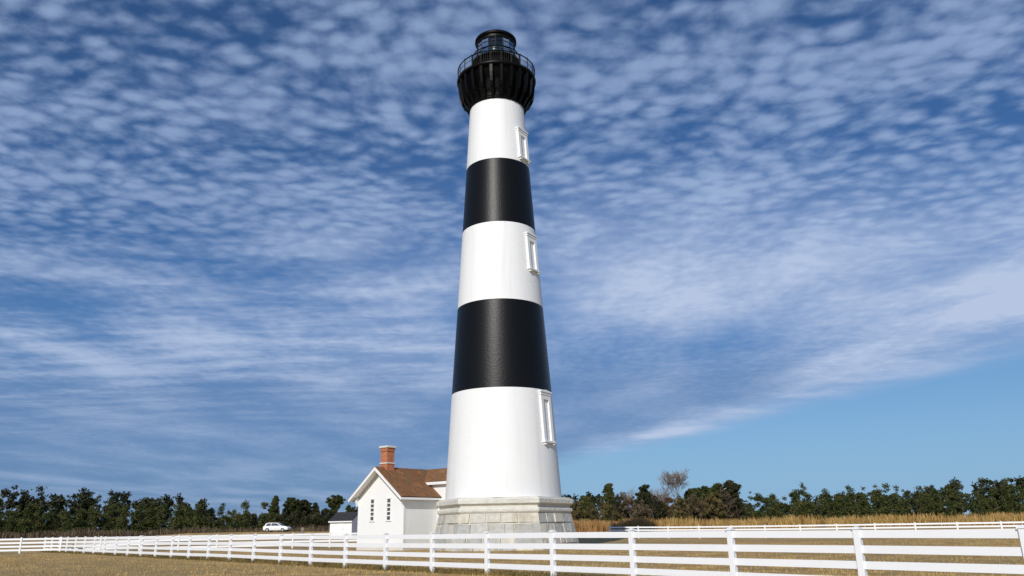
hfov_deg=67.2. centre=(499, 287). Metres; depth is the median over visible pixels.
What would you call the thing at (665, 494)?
bare tree
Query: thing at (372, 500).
window
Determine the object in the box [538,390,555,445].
window
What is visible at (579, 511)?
shrub
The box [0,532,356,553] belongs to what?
rail fence
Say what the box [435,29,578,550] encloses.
lighthouse
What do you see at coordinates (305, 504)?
pine tree
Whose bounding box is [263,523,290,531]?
parked car
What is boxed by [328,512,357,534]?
shed
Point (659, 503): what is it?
shrub
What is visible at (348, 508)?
pine tree
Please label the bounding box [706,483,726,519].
pine tree
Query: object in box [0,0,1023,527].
sky
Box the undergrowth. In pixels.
[0,522,722,538]
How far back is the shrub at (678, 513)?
137.87 m
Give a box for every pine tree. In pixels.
[264,496,280,522]
[282,497,302,524]
[298,499,312,520]
[310,502,320,515]
[325,495,345,516]
[345,504,351,511]
[581,495,596,518]
[600,483,616,514]
[635,484,653,506]
[679,488,708,517]
[698,485,713,516]
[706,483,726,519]
[716,480,747,519]
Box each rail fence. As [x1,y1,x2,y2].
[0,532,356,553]
[43,525,1023,575]
[609,521,1023,531]
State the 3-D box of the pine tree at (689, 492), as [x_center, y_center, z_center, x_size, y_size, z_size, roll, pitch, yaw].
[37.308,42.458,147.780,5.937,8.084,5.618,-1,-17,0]
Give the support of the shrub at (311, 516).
on the ground at (742, 541)
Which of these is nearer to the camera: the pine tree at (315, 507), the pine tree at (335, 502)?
the pine tree at (335, 502)
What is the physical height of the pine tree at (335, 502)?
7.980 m
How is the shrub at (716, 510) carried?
on the ground at (742, 541)
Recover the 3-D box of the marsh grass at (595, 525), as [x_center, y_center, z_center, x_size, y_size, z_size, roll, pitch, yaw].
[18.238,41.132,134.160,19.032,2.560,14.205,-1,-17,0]
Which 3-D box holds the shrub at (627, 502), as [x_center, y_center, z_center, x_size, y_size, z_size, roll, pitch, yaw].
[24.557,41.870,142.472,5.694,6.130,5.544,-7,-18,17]
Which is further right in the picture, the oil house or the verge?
the oil house
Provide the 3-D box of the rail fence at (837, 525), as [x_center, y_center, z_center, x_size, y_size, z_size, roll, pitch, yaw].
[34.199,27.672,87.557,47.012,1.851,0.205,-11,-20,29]
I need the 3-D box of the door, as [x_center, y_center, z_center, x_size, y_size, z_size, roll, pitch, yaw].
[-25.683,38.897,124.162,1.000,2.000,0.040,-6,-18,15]
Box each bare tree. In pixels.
[621,486,636,519]
[648,487,673,511]
[659,468,689,502]
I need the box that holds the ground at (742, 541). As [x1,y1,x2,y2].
[0,525,1023,575]
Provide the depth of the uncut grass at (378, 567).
34.36 m
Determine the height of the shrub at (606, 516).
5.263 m
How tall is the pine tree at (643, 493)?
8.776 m
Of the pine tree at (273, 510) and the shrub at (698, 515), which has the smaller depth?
the shrub at (698, 515)
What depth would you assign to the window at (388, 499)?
64.39 m
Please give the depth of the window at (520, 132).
71.38 m
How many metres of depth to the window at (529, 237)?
67.83 m
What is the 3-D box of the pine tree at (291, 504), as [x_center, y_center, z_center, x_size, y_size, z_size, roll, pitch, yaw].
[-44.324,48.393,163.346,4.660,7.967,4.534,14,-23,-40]
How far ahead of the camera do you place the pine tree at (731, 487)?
143.79 m
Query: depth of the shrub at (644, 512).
137.37 m
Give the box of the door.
[338,523,343,532]
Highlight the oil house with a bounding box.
[348,445,446,550]
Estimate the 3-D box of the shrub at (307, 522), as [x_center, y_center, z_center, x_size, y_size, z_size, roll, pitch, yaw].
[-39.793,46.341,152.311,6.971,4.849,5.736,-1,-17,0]
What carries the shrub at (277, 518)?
on the ground at (742, 541)
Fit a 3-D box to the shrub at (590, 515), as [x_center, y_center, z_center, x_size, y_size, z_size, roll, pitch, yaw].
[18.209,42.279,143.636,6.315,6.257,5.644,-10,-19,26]
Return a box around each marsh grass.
[573,517,658,531]
[651,511,1023,528]
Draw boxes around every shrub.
[263,510,293,531]
[281,510,314,530]
[298,512,325,527]
[310,508,332,528]
[570,500,589,522]
[583,498,611,520]
[597,504,623,522]
[608,494,628,520]
[616,497,639,518]
[629,499,655,520]
[644,494,679,520]
[654,496,683,519]
[667,498,692,521]
[681,493,712,521]
[694,492,727,522]
[703,488,751,521]
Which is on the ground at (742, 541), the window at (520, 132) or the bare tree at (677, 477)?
the bare tree at (677, 477)
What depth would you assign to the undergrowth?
137.03 m
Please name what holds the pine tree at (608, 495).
on the ground at (742, 541)
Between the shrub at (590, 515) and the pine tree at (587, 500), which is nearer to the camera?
the shrub at (590, 515)
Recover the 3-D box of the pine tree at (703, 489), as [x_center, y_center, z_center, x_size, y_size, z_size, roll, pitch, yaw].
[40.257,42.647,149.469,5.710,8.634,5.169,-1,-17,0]
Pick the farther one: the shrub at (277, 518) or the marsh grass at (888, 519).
the shrub at (277, 518)
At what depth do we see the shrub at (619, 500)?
143.25 m
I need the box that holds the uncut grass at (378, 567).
[39,551,626,575]
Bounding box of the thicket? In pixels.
[0,478,1023,536]
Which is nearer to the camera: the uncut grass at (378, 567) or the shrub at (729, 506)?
the uncut grass at (378, 567)
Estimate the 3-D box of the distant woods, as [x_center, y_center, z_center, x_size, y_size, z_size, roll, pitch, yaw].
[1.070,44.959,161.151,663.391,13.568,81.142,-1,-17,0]
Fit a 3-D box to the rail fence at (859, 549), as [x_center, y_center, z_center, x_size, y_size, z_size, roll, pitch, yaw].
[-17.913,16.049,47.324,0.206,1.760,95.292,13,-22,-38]
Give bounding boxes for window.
[369,498,374,521]
[385,497,391,520]
[515,126,530,164]
[524,231,540,274]
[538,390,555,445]
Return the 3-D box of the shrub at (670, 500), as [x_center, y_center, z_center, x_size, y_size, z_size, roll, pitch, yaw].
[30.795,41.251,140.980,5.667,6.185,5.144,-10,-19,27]
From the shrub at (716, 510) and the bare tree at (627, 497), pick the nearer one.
the shrub at (716, 510)
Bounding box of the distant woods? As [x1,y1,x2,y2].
[0,476,1023,534]
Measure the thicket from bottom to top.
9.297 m
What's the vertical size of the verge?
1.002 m
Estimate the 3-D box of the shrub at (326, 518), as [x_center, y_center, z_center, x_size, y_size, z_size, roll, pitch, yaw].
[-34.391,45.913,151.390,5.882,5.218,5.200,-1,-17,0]
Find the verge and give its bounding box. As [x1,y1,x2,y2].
[157,531,329,535]
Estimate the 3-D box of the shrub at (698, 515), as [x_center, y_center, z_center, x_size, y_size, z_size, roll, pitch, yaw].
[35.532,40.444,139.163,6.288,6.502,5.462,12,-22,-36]

